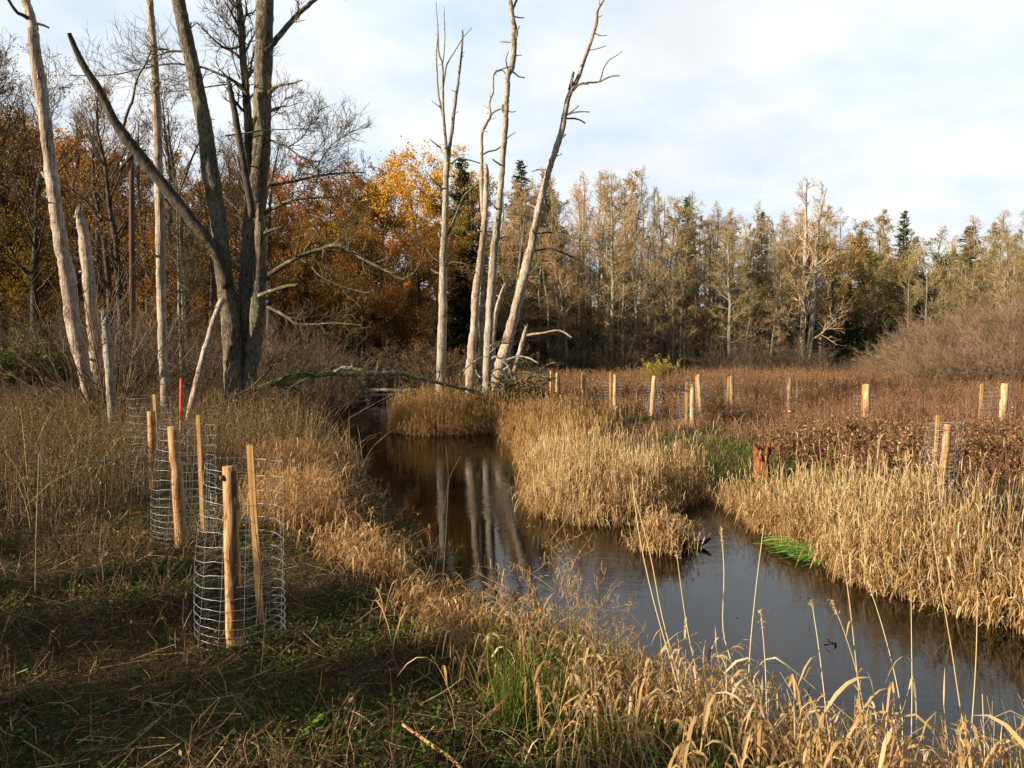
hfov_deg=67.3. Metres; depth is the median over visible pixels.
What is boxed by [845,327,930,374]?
willow bush
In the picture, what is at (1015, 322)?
willow bush
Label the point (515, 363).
dead branch
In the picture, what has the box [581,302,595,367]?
spruce tree
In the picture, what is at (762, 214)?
spruce tree
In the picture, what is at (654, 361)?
bare shrub
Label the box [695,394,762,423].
brown shrub
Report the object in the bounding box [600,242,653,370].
alder tree
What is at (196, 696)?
plant litter
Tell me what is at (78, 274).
alder tree
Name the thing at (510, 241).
alder tree
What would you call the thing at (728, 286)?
alder tree
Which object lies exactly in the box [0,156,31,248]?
alder tree
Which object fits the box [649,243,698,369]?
alder tree
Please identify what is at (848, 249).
alder tree
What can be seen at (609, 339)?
spruce tree
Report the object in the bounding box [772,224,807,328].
alder tree
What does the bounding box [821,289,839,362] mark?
spruce tree
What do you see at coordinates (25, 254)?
oak tree
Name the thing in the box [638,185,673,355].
alder tree
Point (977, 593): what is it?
reed stalk
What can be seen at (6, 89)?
alder tree
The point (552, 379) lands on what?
dead branch
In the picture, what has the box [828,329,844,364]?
spruce tree
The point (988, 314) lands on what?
willow bush
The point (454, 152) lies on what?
oak tree
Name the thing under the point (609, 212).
alder tree
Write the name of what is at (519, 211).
alder tree
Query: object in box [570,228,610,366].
alder tree
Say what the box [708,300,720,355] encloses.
spruce tree
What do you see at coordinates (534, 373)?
dead branch
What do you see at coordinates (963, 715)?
reed stalk
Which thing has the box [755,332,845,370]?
bare shrub
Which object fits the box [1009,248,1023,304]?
alder tree
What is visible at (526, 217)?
alder tree
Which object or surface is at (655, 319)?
alder tree
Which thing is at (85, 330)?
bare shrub
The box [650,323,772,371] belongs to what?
bare shrub
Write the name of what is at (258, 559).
sapling
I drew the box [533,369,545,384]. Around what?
dead branch
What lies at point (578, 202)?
alder tree
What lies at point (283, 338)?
bare shrub
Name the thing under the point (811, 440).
bramble undergrowth
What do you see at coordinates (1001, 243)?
alder tree
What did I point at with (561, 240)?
alder tree
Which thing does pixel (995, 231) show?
alder tree
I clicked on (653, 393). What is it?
tree guard
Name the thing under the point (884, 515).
reed bed
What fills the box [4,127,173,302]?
oak tree
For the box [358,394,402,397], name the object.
drift log
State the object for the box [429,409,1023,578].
green grass
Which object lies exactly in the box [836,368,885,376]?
brown shrub
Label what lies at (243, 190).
alder tree
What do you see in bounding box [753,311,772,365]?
spruce tree
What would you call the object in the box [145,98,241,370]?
alder tree
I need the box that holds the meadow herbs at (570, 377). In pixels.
[464,361,1023,413]
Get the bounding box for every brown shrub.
[0,324,154,371]
[112,329,217,370]
[177,339,309,373]
[259,336,337,378]
[326,357,380,385]
[359,343,463,393]
[363,336,478,391]
[404,355,464,389]
[427,348,478,382]
[544,388,615,418]
[606,377,642,391]
[658,380,693,391]
[692,371,735,381]
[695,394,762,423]
[726,380,786,399]
[773,376,820,389]
[779,378,872,407]
[813,405,859,424]
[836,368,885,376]
[847,395,927,421]
[885,375,957,393]
[921,385,999,409]
[965,389,1023,420]
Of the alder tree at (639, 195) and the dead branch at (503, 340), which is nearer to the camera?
the dead branch at (503, 340)
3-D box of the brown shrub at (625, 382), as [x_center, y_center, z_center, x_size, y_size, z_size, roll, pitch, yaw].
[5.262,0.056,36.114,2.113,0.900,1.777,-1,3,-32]
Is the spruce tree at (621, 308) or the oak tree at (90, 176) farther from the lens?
the spruce tree at (621, 308)
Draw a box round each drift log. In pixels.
[356,388,418,392]
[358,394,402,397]
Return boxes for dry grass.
[461,371,1021,507]
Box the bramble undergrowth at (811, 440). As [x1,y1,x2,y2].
[754,410,1023,488]
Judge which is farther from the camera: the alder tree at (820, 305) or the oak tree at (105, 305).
the alder tree at (820, 305)
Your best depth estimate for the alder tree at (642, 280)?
68.98 m
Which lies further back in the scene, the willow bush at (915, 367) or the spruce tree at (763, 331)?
the spruce tree at (763, 331)
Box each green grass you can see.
[416,598,991,767]
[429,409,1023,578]
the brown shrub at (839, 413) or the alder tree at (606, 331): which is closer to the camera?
the brown shrub at (839, 413)
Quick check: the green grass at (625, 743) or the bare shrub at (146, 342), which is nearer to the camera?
the green grass at (625, 743)
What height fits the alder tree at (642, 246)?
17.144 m
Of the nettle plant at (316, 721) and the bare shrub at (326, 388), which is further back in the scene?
the bare shrub at (326, 388)
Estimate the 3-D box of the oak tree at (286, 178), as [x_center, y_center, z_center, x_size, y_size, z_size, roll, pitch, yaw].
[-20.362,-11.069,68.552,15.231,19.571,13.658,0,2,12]
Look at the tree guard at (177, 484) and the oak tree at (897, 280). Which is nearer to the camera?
the tree guard at (177, 484)
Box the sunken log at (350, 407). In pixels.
[324,394,377,417]
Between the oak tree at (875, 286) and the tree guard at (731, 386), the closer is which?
the tree guard at (731, 386)
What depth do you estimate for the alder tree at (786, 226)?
71.52 m
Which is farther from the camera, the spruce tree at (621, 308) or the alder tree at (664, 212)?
the spruce tree at (621, 308)
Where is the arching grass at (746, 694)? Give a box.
[501,607,1023,767]
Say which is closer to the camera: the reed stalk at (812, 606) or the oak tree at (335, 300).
the reed stalk at (812, 606)
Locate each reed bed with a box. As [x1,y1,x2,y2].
[384,365,643,459]
[512,400,1023,633]
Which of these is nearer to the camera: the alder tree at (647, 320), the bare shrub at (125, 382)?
the bare shrub at (125, 382)
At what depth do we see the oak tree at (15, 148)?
62.54 m
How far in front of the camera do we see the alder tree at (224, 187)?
51.11 m
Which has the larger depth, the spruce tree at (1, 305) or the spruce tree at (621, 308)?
the spruce tree at (621, 308)
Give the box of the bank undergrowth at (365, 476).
[314,442,625,693]
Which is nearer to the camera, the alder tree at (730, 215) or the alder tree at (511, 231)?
the alder tree at (730, 215)
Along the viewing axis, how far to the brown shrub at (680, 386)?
33.05 m
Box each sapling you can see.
[165,157,211,393]
[182,440,200,536]
[246,491,268,628]
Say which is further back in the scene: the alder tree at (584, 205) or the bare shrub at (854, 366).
the alder tree at (584, 205)
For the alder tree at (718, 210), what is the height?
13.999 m
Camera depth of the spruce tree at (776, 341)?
67.14 m
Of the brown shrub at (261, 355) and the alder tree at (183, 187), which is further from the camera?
the alder tree at (183, 187)
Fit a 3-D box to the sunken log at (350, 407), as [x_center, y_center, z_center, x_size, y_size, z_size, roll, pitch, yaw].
[-5.800,1.036,26.895,2.137,1.444,0.911,0,2,0]
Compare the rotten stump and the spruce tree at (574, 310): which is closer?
the rotten stump
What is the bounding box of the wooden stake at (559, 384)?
[558,373,560,396]
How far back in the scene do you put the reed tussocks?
7.43 m
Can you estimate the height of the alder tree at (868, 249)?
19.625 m
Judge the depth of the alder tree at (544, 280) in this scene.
59.19 m
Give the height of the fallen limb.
2.003 m
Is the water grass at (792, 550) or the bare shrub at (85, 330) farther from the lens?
the bare shrub at (85, 330)
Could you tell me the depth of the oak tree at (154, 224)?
60.99 m
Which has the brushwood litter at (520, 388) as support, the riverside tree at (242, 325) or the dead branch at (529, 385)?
the dead branch at (529, 385)
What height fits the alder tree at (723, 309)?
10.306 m
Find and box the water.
[334,383,1023,767]
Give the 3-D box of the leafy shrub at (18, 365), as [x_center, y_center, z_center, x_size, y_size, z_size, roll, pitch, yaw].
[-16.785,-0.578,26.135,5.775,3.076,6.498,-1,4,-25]
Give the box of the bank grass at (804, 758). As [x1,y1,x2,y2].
[398,570,1023,767]
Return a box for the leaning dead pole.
[181,298,225,433]
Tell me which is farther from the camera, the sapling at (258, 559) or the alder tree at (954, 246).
the alder tree at (954, 246)
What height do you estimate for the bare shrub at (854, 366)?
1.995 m
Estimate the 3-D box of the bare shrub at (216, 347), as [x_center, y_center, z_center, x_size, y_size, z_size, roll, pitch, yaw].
[-10.286,-0.932,26.208,5.649,3.896,4.800,-2,3,-42]
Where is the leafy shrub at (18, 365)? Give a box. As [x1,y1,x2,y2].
[0,323,103,393]
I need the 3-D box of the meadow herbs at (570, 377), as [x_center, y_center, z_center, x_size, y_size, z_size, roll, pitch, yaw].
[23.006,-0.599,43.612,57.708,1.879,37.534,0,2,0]
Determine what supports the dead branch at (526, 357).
on the dead branch at (506, 363)
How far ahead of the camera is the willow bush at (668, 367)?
43.79 m
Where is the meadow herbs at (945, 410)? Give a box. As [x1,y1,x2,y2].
[567,370,1023,526]
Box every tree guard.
[126,394,171,489]
[150,415,217,548]
[194,445,285,652]
[581,372,599,395]
[602,372,620,413]
[643,376,662,415]
[676,382,703,426]
[689,374,706,410]
[724,376,743,411]
[782,377,800,415]
[852,384,877,423]
[923,415,962,494]
[977,383,1011,429]
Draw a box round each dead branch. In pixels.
[203,346,299,412]
[280,377,308,398]
[462,350,486,371]
[471,369,483,380]
[489,340,504,353]
[490,333,517,346]
[491,351,526,383]
[491,366,514,378]
[491,370,510,395]
[501,372,524,391]
[503,355,528,369]
[504,370,517,397]
[507,347,542,369]
[522,380,543,390]
[523,367,553,381]
[524,364,551,385]
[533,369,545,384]
[535,359,562,374]
[541,376,556,386]
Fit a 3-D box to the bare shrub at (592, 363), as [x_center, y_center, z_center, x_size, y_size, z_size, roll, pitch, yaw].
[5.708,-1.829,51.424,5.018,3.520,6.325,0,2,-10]
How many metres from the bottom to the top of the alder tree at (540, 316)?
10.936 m
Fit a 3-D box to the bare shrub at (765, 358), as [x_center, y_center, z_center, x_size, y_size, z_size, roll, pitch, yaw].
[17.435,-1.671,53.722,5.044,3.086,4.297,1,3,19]
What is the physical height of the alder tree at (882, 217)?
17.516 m
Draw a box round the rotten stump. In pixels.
[752,440,770,481]
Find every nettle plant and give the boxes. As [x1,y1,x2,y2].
[301,713,333,745]
[649,717,682,754]
[668,733,711,765]
[711,708,737,766]
[736,708,763,766]
[764,748,801,767]
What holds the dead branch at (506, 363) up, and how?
on the brushwood litter at (520, 388)
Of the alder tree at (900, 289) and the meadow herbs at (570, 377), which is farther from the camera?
the alder tree at (900, 289)
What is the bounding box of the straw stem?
[402,723,462,767]
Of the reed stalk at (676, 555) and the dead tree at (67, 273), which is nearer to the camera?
the reed stalk at (676, 555)
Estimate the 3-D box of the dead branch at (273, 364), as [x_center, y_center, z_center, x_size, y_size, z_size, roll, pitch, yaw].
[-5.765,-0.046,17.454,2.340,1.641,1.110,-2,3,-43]
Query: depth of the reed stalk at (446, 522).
6.28 m
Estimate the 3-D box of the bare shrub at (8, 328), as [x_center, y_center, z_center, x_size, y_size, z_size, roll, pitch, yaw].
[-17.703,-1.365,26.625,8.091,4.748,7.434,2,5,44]
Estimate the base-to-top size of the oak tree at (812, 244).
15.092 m
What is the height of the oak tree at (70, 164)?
18.737 m
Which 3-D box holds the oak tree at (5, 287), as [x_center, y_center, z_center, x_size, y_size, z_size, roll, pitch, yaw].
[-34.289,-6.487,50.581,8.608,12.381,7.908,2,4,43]
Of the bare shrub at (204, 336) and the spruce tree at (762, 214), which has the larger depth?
the spruce tree at (762, 214)
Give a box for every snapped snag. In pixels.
[74,204,105,403]
[100,308,118,441]
[491,277,506,373]
[506,324,572,402]
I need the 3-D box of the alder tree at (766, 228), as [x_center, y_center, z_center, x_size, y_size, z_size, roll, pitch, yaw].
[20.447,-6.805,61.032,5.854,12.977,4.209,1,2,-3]
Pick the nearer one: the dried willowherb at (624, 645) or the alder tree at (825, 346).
the dried willowherb at (624, 645)
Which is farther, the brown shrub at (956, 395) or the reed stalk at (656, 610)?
the brown shrub at (956, 395)
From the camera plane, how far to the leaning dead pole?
17.14 m
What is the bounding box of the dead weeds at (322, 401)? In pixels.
[17,370,360,414]
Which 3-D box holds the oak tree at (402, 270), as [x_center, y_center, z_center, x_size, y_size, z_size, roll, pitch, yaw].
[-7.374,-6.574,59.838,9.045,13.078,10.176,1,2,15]
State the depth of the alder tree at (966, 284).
71.13 m
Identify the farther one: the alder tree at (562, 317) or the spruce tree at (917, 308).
the spruce tree at (917, 308)
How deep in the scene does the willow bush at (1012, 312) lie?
44.04 m
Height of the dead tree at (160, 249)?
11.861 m
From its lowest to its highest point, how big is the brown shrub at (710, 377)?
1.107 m
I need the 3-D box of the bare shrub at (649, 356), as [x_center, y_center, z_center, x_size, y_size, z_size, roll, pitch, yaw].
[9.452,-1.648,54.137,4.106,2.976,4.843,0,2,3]
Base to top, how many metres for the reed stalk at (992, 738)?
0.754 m
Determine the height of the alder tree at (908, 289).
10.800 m
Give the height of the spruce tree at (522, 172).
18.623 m
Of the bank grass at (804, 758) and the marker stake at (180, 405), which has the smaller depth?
the bank grass at (804, 758)
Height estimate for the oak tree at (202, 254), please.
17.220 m
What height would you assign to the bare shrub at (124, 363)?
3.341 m
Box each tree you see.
[0,28,71,336]
[0,29,67,272]
[0,43,98,336]
[0,56,40,304]
[0,70,18,271]
[0,73,90,340]
[0,103,88,217]
[0,106,119,310]
[0,108,24,211]
[0,130,101,335]
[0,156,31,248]
[0,180,81,332]
[0,206,104,333]
[0,208,47,301]
[0,276,14,340]
[2,211,128,339]
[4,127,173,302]
[7,0,100,427]
[12,67,154,342]
[17,127,153,339]
[21,100,120,320]
[31,0,440,433]
[34,70,144,329]
[39,302,50,342]
[45,152,201,321]
[53,123,136,216]
[57,234,144,331]
[59,98,166,337]
[82,215,220,339]
[82,240,166,338]
[83,102,195,344]
[102,183,207,308]
[110,149,232,293]
[119,145,145,343]
[120,71,204,346]
[124,222,217,341]
[128,80,215,359]
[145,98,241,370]
[146,0,177,416]
[152,153,295,303]
[166,265,221,345]
[167,282,177,348]
[173,110,292,298]
[181,133,241,347]
[196,171,296,344]
[197,121,281,303]
[201,314,290,343]
[205,185,351,338]
[229,122,328,346]
[229,203,347,352]
[233,152,341,305]
[265,222,375,356]
[272,204,350,346]
[273,222,373,366]
[274,295,292,350]
[276,211,396,357]
[280,167,393,360]
[284,154,402,367]
[295,209,437,386]
[296,288,322,359]
[320,226,463,391]
[325,237,448,387]
[334,213,475,387]
[334,325,368,362]
[351,136,509,369]
[352,147,433,369]
[362,212,465,357]
[365,337,381,365]
[366,143,551,351]
[367,209,487,350]
[390,322,422,367]
[423,157,508,364]
[424,4,479,405]
[434,268,464,352]
[447,195,510,351]
[449,188,506,366]
[454,182,518,338]
[464,66,509,402]
[466,237,512,320]
[467,185,502,298]
[477,250,485,395]
[482,0,524,408]
[485,191,556,368]
[485,226,528,342]
[486,183,549,369]
[486,190,510,318]
[491,0,621,403]
[495,160,562,360]
[495,309,504,353]
[498,190,537,316]
[500,206,537,348]
[502,180,537,344]
[502,181,541,295]
[505,177,537,365]
[505,224,577,366]
[511,235,592,372]
[515,241,556,357]
[522,178,574,360]
[523,240,569,361]
[530,172,582,359]
[530,192,577,346]
[532,167,567,341]
[533,200,566,361]
[536,175,577,351]
[539,233,590,365]
[543,188,581,363]
[554,246,596,364]
[556,235,605,365]
[560,171,594,365]
[563,189,597,362]
[564,181,597,359]
[564,256,586,361]
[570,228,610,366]
[577,182,643,367]
[578,170,645,372]
[580,170,617,366]
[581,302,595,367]
[584,173,627,362]
[588,197,626,361]
[593,261,628,361]
[593,286,620,360]
[594,246,663,365]
[596,168,651,360]
[600,238,689,365]
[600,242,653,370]
[601,317,621,363]
[608,172,640,364]
[610,178,644,323]
[615,168,652,362]
[615,206,673,358]
[616,198,674,351]
[616,229,705,364]
[617,239,691,362]
[618,233,677,370]
[631,197,683,346]
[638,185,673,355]
[639,194,683,364]
[644,308,665,361]
[648,188,674,362]
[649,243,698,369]
[657,197,716,364]
[658,199,702,318]
[659,207,706,366]
[663,309,677,366]
[666,201,721,367]
[671,190,699,367]
[671,229,726,369]
[672,205,703,365]
[684,214,724,361]
[688,209,741,365]
[690,213,724,362]
[691,253,727,367]
[693,243,748,366]
[698,200,727,364]
[700,217,756,362]
[704,223,763,367]
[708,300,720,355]
[716,301,731,365]
[717,207,746,315]
[717,210,752,337]
[717,234,743,366]
[718,282,747,364]
[724,212,771,349]
[727,287,774,366]
[733,251,770,367]
[734,199,764,360]
[735,234,759,329]
[737,222,777,348]
[738,218,800,359]
[741,299,756,365]
[745,210,796,363]
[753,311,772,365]
[756,223,857,339]
[758,211,789,366]
[760,177,852,365]
[760,288,788,369]
[765,214,801,345]
[766,248,797,358]
[770,215,794,335]
[770,229,892,365]
[770,236,860,328]
[771,319,782,362]
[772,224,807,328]
[772,224,819,352]
[777,280,798,359]
[782,209,810,309]
[782,210,809,336]
[782,314,795,366]
[783,224,826,352]
[797,241,834,350]
[798,306,816,363]
[808,203,842,364]
[808,206,862,347]
[809,218,910,353]
[811,323,820,365]
[816,235,868,361]
[816,240,912,359]
[817,216,867,365]
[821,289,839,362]
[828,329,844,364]
[834,247,858,361]
[835,245,864,366]
[835,286,865,367]
[838,297,869,368]
[845,253,928,337]
[848,225,876,357]
[852,222,875,335]
[856,207,900,367]
[857,247,905,354]
[858,245,928,324]
[858,256,891,363]
[863,237,979,335]
[871,318,885,365]
[874,215,903,319]
[878,210,923,339]
[882,255,920,340]
[882,302,899,363]
[891,254,925,340]
[893,291,909,348]
[899,230,939,307]
[904,245,960,335]
[910,292,923,332]
[919,271,943,335]
[922,225,952,317]
[932,233,963,316]
[935,226,997,318]
[935,280,955,329]
[944,261,988,339]
[946,240,986,330]
[949,253,993,327]
[951,244,974,315]
[961,213,1007,320]
[972,233,1005,319]
[973,220,1018,314]
[975,270,999,323]
[983,219,1018,313]
[985,232,1023,322]
[985,235,1023,320]
[990,227,1023,320]
[992,210,1023,308]
[1001,209,1023,301]
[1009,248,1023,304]
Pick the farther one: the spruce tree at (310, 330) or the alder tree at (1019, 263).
the alder tree at (1019, 263)
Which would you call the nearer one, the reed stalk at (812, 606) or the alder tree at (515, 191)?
the reed stalk at (812, 606)
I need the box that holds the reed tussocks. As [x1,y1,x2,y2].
[192,426,564,694]
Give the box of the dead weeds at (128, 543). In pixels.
[0,480,633,767]
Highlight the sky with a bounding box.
[0,0,1023,306]
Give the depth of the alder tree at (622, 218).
71.08 m
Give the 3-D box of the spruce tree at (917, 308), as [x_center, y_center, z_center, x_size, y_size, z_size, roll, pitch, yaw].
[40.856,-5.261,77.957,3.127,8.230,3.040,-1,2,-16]
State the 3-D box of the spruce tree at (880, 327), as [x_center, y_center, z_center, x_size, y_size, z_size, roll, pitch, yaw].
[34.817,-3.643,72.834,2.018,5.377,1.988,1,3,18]
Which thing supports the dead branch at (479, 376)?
on the brushwood litter at (520, 388)
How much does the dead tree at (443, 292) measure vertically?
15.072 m
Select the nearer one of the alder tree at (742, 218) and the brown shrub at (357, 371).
the brown shrub at (357, 371)
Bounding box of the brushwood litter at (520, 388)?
[465,377,557,410]
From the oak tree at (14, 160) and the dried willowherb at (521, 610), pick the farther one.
the oak tree at (14, 160)
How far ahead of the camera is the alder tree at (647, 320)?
59.65 m
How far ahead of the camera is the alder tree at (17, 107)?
48.22 m
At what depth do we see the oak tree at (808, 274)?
78.39 m
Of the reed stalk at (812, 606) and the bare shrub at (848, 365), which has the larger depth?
the bare shrub at (848, 365)
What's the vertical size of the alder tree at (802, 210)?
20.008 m
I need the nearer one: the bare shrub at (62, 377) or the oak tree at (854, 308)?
the bare shrub at (62, 377)
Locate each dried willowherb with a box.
[467,553,562,684]
[510,502,603,692]
[542,562,623,681]
[584,582,662,704]
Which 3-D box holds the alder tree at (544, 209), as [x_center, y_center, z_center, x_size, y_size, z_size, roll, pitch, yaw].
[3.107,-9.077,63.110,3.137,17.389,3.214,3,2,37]
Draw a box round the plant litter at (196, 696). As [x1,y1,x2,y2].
[0,464,859,767]
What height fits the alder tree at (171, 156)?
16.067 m
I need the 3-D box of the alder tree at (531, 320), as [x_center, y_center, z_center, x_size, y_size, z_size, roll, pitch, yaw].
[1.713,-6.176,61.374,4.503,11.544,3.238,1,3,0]
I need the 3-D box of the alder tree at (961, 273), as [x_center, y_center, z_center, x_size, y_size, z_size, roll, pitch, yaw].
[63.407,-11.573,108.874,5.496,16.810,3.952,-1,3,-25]
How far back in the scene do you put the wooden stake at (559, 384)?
30.50 m
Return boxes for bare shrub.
[0,243,223,430]
[0,279,133,390]
[0,294,168,395]
[0,302,85,358]
[0,311,53,362]
[7,291,169,379]
[27,319,196,391]
[41,301,175,379]
[83,295,218,382]
[113,324,221,388]
[115,328,213,374]
[115,343,218,378]
[120,303,288,393]
[149,309,291,367]
[151,311,334,380]
[185,309,363,411]
[191,313,344,375]
[213,308,368,370]
[259,329,413,425]
[259,339,350,394]
[262,298,393,402]
[382,369,462,402]
[417,357,479,406]
[508,349,550,368]
[512,334,598,375]
[514,335,584,369]
[555,333,624,373]
[561,352,590,371]
[582,330,648,371]
[583,336,664,372]
[607,334,683,371]
[620,342,675,368]
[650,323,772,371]
[679,336,739,372]
[681,326,786,373]
[729,340,796,369]
[735,338,808,368]
[747,327,834,367]
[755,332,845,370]
[786,343,863,372]
[826,355,864,370]
[837,352,869,368]
[842,358,875,373]
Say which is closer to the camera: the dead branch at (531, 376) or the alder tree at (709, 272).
the dead branch at (531, 376)
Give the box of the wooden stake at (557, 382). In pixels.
[556,373,557,392]
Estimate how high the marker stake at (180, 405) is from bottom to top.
1.685 m
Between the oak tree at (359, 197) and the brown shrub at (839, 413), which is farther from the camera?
the oak tree at (359, 197)
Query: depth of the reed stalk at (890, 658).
4.28 m
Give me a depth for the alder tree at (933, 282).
66.22 m
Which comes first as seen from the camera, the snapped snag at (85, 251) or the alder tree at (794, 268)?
the snapped snag at (85, 251)
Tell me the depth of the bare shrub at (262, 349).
30.85 m
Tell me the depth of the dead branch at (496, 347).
26.21 m
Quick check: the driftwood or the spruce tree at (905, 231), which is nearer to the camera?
the driftwood
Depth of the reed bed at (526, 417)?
23.44 m
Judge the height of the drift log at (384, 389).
0.304 m
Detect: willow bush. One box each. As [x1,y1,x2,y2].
[638,353,681,378]
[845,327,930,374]
[862,309,962,378]
[875,305,1011,383]
[880,293,1022,358]
[881,336,980,382]
[901,284,1023,379]
[917,319,1023,385]
[920,289,1023,348]
[927,276,1023,377]
[944,321,1023,385]
[959,280,1023,340]
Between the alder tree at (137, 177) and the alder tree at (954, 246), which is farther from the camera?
the alder tree at (954, 246)
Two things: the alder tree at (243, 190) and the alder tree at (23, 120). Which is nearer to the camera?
the alder tree at (243, 190)
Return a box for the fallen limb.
[258,346,484,403]
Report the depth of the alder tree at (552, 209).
61.55 m
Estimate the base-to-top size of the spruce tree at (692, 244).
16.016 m
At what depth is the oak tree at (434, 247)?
47.79 m
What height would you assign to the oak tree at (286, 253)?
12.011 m
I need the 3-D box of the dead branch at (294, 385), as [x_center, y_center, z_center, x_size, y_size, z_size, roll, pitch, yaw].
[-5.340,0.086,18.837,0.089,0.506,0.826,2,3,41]
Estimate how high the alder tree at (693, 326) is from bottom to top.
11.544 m
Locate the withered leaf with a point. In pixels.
(832, 643)
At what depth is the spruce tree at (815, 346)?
77.74 m
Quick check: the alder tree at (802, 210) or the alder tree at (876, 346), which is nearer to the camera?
the alder tree at (876, 346)
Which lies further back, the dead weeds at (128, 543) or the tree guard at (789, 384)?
the tree guard at (789, 384)
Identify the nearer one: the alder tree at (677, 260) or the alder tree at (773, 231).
the alder tree at (677, 260)
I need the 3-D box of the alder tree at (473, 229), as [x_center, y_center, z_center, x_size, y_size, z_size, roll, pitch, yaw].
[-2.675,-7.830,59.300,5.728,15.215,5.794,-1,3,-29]
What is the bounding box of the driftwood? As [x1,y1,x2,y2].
[676,535,710,548]
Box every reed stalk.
[35,456,38,594]
[259,611,265,681]
[434,447,448,584]
[443,456,460,580]
[632,481,692,739]
[635,498,693,734]
[674,550,713,722]
[712,527,752,739]
[729,525,763,710]
[749,607,770,745]
[800,528,852,728]
[808,599,835,759]
[827,599,872,760]
[837,503,873,760]
[866,580,902,740]
[885,591,935,766]
[926,470,974,767]
[956,589,994,767]
[982,694,1013,767]
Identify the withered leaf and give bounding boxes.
[824,638,836,653]
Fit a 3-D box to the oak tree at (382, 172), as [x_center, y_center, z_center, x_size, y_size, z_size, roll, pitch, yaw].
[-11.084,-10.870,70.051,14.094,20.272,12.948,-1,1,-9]
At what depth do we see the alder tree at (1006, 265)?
66.91 m
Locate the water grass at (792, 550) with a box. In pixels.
[753,535,1023,637]
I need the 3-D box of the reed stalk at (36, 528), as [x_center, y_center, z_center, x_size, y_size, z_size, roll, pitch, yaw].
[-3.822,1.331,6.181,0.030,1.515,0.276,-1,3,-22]
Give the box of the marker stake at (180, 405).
[180,378,181,450]
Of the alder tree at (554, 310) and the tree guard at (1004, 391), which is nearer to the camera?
the tree guard at (1004, 391)
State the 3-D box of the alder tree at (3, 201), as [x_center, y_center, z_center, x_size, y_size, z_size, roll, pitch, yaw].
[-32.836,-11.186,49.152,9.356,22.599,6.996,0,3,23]
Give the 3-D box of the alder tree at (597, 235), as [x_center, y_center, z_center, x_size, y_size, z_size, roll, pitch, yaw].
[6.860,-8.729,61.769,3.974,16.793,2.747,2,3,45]
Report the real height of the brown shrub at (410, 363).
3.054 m
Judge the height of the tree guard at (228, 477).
1.504 m
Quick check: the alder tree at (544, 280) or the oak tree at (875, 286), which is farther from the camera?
the oak tree at (875, 286)
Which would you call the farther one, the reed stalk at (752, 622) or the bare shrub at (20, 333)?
the bare shrub at (20, 333)
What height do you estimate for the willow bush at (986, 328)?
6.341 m
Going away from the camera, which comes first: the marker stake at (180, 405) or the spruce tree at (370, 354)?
the marker stake at (180, 405)
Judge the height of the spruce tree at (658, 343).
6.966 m
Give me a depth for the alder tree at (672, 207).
74.73 m
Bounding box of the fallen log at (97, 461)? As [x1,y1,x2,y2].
[75,455,118,465]
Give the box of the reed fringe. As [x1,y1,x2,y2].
[383,416,1023,637]
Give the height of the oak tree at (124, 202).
17.581 m
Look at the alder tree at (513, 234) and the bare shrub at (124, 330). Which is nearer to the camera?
the bare shrub at (124, 330)
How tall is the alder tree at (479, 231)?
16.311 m
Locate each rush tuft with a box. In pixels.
[434,596,597,737]
[490,616,636,736]
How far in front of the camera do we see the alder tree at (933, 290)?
75.07 m
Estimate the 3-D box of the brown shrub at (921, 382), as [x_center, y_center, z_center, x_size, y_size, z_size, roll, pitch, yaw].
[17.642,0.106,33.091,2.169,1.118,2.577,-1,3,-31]
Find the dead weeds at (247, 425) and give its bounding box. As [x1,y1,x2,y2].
[0,363,367,533]

